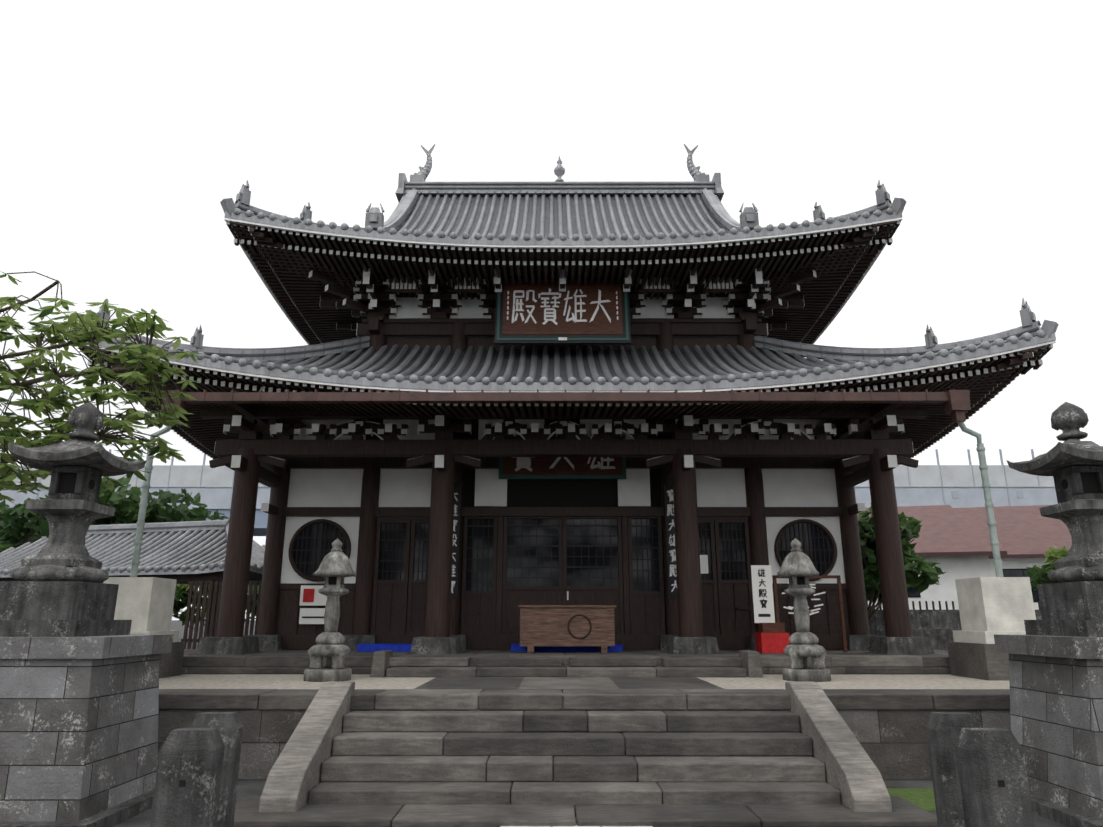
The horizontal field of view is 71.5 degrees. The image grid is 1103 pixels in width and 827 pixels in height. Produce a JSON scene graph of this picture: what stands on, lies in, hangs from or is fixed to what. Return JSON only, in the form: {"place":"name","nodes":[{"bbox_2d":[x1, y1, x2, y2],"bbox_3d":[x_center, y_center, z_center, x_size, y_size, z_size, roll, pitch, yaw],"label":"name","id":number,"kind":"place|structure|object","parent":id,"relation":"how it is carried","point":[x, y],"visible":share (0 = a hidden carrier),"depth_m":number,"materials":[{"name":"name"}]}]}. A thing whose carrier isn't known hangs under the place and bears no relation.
{"place":"outdoors","nodes":[
{"label":"outdoors","id":0,"kind":"place"},
{"bbox_2d":[0,581,173,826],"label":"stone pedestal","id":1,"kind":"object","parent":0,"point":[79,686],"depth_m":6.37,"materials":[{"name":"stone"}]},
{"bbox_2d":[8,402,146,582],"bbox_3d":[-4.548,0.727,7.312,0.840,1.740,0.840,0,-15,0],"label":"lantern","id":2,"kind":"object","parent":1,"relation":"on","point":[80,464],"visible":1,"depth_m":7.11,"materials":[{"name":"stone"}]},
{"bbox_2d":[0,0,1102,619],"label":"sky","id":3,"kind":"structure","parent":0,"point":[126,126],"materials":[{"name":"white"}]},
{"bbox_2d":[280,297,844,582],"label":"white temple walls","id":4,"kind":"structure","parent":0,"point":[412,487],"depth_m":14.79,"materials":[{"name":"white paint"}]},
{"bbox_2d":[113,620,1066,826],"bbox_3d":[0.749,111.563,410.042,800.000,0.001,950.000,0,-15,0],"label":"ground","id":5,"kind":"structure","parent":0,"point":[246,788],"depth_m":7.68,"materials":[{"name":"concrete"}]},
{"bbox_2d":[0,544,11,552],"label":"tree","id":6,"kind":"object","parent":5,"relation":"on","point":[4,547],"visible":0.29,"depth_m":28.73,"materials":[{"name":"green plant"}]},
{"bbox_2d":[0,495,46,548],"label":"tree","id":7,"kind":"object","parent":5,"relation":"on","point":[18,528],"visible":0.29,"depth_m":32.38,"materials":[{"name":"green plant"}]},
{"bbox_2d":[0,271,203,512],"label":"tree","id":8,"kind":"object","parent":5,"relation":"on","point":[81,333],"visible":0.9,"depth_m":8.89,"materials":[{"name":"green plant"}]},
{"bbox_2d":[0,520,228,636],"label":"outbuilding","id":9,"kind":"structure","parent":5,"relation":"on","point":[209,525],"depth_m":20.88,"materials":[{"name":"grey tile"}]},
{"bbox_2d":[0,533,262,583],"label":"tiled roof","id":10,"kind":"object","parent":9,"relation":"on","point":[256,574],"visible":0.1,"depth_m":18.63,"materials":[{"name":"grey tile"}]},
{"bbox_2d":[0,529,264,574],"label":"pavilion roof tiles","id":11,"kind":"object","parent":10,"relation":"on","point":[116,556],"visible":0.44,"depth_m":19.93,"materials":[{"name":"grey tile"}]},
{"bbox_2d":[39,476,229,537],"bbox_3d":[-16.153,6.018,29.303,7.108,6.876,6.039,0,-15,0],"label":"tree","id":12,"kind":"object","parent":5,"relation":"on","point":[159,509],"visible":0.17,"depth_m":28.20,"materials":[{"name":"green plant"}]},
{"bbox_2d":[172,584,258,632],"bbox_3d":[-10.788,6.570,24.411,5.218,3.262,3.947,0,-15,0],"label":"shrub","id":13,"kind":"object","parent":5,"relation":"on","point":[181,591],"visible":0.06,"depth_m":24.11,"materials":[{"name":"green plant"}]},
{"bbox_2d":[0,449,1057,535],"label":"elevated viaduct","id":14,"kind":"object","parent":5,"relation":"on","point":[956,486],"visible":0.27,"depth_m":59.33,"materials":[{"name":"grey concrete"}]},
{"bbox_2d":[158,649,1009,826],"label":"stone stairs","id":15,"kind":"structure","parent":5,"relation":"on","point":[806,761],"depth_m":7.54,"materials":[{"name":"grey stone"}]},
{"bbox_2d":[303,538,356,681],"bbox_3d":[-2.964,2.628,10.372,0.608,1.862,0.608,0,-15,0],"label":"lantern","id":16,"kind":"object","parent":15,"relation":"on","point":[335,569],"visible":1,"depth_m":10.23,"materials":[{"name":"stone"}]},
{"bbox_2d":[181,555,847,652],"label":"temple props","id":17,"kind":"object","parent":15,"relation":"on","point":[577,628],"visible":0.81,"depth_m":12.93,"materials":[{"name":"brown wood"}]},
{"bbox_2d":[188,448,935,654],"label":"columns","id":18,"kind":"structure","parent":15,"relation":"on","point":[684,625],"depth_m":12.91,"materials":[{"name":"brown wood"}]},
{"bbox_2d":[200,265,927,649],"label":"facade","id":19,"kind":"structure","parent":15,"relation":"on","point":[562,541],"depth_m":14.37,"materials":[{"name":"brown wood"}]},
{"bbox_2d":[451,277,677,597],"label":"temple signs","id":20,"kind":"object","parent":19,"relation":"attached to","point":[550,314],"visible":0.6,"depth_m":14.57,"materials":[{"name":"brown wood"}]},
{"bbox_2d":[86,217,1055,443],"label":"eave trim","id":21,"kind":"structure","parent":19,"relation":"attached to","point":[956,404],"depth_m":11.30,"materials":[{"name":"brown paint"}]},
{"bbox_2d":[225,196,901,244],"bbox_3d":[0.216,-3.603,19.802,12.000,4.580,12.000,0,-15,0],"label":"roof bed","id":22,"kind":"object","parent":21,"relation":"on","point":[459,239],"visible":0.15,"depth_m":17.65,"materials":[{"name":"tile"}]},
{"bbox_2d":[233,194,893,240],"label":"roof tiles","id":23,"kind":"object","parent":22,"relation":"on","point":[477,235],"visible":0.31,"depth_m":18.18,"materials":[{"name":"grey tile"}]},
{"bbox_2d":[90,144,1058,360],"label":"roof ridges","id":24,"kind":"object","parent":22,"relation":"on","point":[702,185],"visible":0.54,"depth_m":15.37,"materials":[{"name":"tile"}]},
{"bbox_2d":[259,226,867,286],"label":"eave soffit","id":25,"kind":"structure","parent":21,"relation":"attached to","point":[549,261],"depth_m":14.09,"materials":[{"name":"brown wood"}]},
{"bbox_2d":[226,220,900,344],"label":"eave rafters","id":26,"kind":"object","parent":25,"relation":"on","point":[284,268],"visible":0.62,"depth_m":14.29,"materials":[{"name":"brown wood"}]},
{"bbox_2d":[130,443,1002,576],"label":"down pipes","id":27,"kind":"object","parent":21,"relation":"attached to","point":[983,468],"visible":0.92,"depth_m":10.90,"materials":[{"name":"metal"}]},
{"bbox_2d":[87,332,1055,432],"bbox_3d":[0.216,0.529,18.695,14.900,2.084,14.500,0,-15,0],"label":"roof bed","id":28,"kind":"object","parent":21,"relation":"attached to","point":[550,385],"visible":0.08,"depth_m":11.56,"materials":[{"name":"tile"}]},
{"bbox_2d":[101,330,1045,384],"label":"roof tiles","id":29,"kind":"object","parent":28,"relation":"on","point":[842,364],"visible":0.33,"depth_m":13.40,"materials":[{"name":"grey tile"}]},
{"bbox_2d":[277,348,1018,429],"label":"eave soffit","id":30,"kind":"structure","parent":28,"relation":"attached to","point":[839,423],"depth_m":13.40,"materials":[{"name":"brown wood"}]},
{"bbox_2d":[78,341,1052,487],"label":"eave rafters","id":31,"kind":"object","parent":30,"relation":"on","point":[984,381],"visible":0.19,"depth_m":12.34,"materials":[{"name":"brown wood"}]},
{"bbox_2d":[103,577,1035,680],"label":"stone blocks","id":32,"kind":"structure","parent":15,"relation":"on","point":[990,608],"depth_m":10.54,"materials":[{"name":"stone"}]},
{"bbox_2d":[777,538,830,681],"bbox_3d":[3.376,2.626,10.364,0.608,1.862,0.608,0,-15,0],"label":"lantern","id":33,"kind":"object","parent":15,"relation":"on","point":[798,569],"visible":1,"depth_m":10.23,"materials":[{"name":"stone"}]},
{"bbox_2d":[158,648,1010,779],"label":"terrace wall","id":34,"kind":"structure","parent":5,"relation":"on","point":[894,744],"depth_m":8.16,"materials":[{"name":"stone"}]},
{"bbox_2d":[150,712,1034,826],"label":"stone posts","id":35,"kind":"object","parent":5,"relation":"on","point":[979,776],"visible":1,"depth_m":3.83,"materials":[{"name":"black stone"}]},
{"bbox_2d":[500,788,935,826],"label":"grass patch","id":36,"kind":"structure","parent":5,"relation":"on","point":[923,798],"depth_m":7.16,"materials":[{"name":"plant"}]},
{"bbox_2d":[858,503,945,621],"bbox_3d":[9.047,5.006,21.615,3.398,4.847,3.633,0,-15,0],"label":"tree","id":37,"kind":"object","parent":5,"relation":"on","point":[910,527],"visible":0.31,"depth_m":20.91,"materials":[{"name":"green plant"}]},
{"bbox_2d":[1025,545,1068,590],"bbox_3d":[16.454,6.047,23.752,2.864,3.947,2.965,-13,-20,39],"label":"bush","id":38,"kind":"object","parent":5,"relation":"on","point":[1053,555],"visible":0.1,"depth_m":24.21,"materials":[{"name":"green plant"}]},
{"bbox_2d":[857,505,1071,649],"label":"neighbour houses","id":39,"kind":"structure","parent":0,"point":[955,543],"depth_m":29.30,"materials":[{"name":"grey"}]},
{"bbox_2d":[994,581,1102,826],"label":"stone pedestal","id":40,"kind":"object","parent":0,"point":[1056,678],"depth_m":6.67,"materials":[{"name":"stone"}]},
{"bbox_2d":[1006,402,1102,582],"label":"lantern","id":41,"kind":"object","parent":40,"relation":"on","point":[1072,464],"visible":1,"depth_m":7.18,"materials":[{"name":"stone"}]}
]}

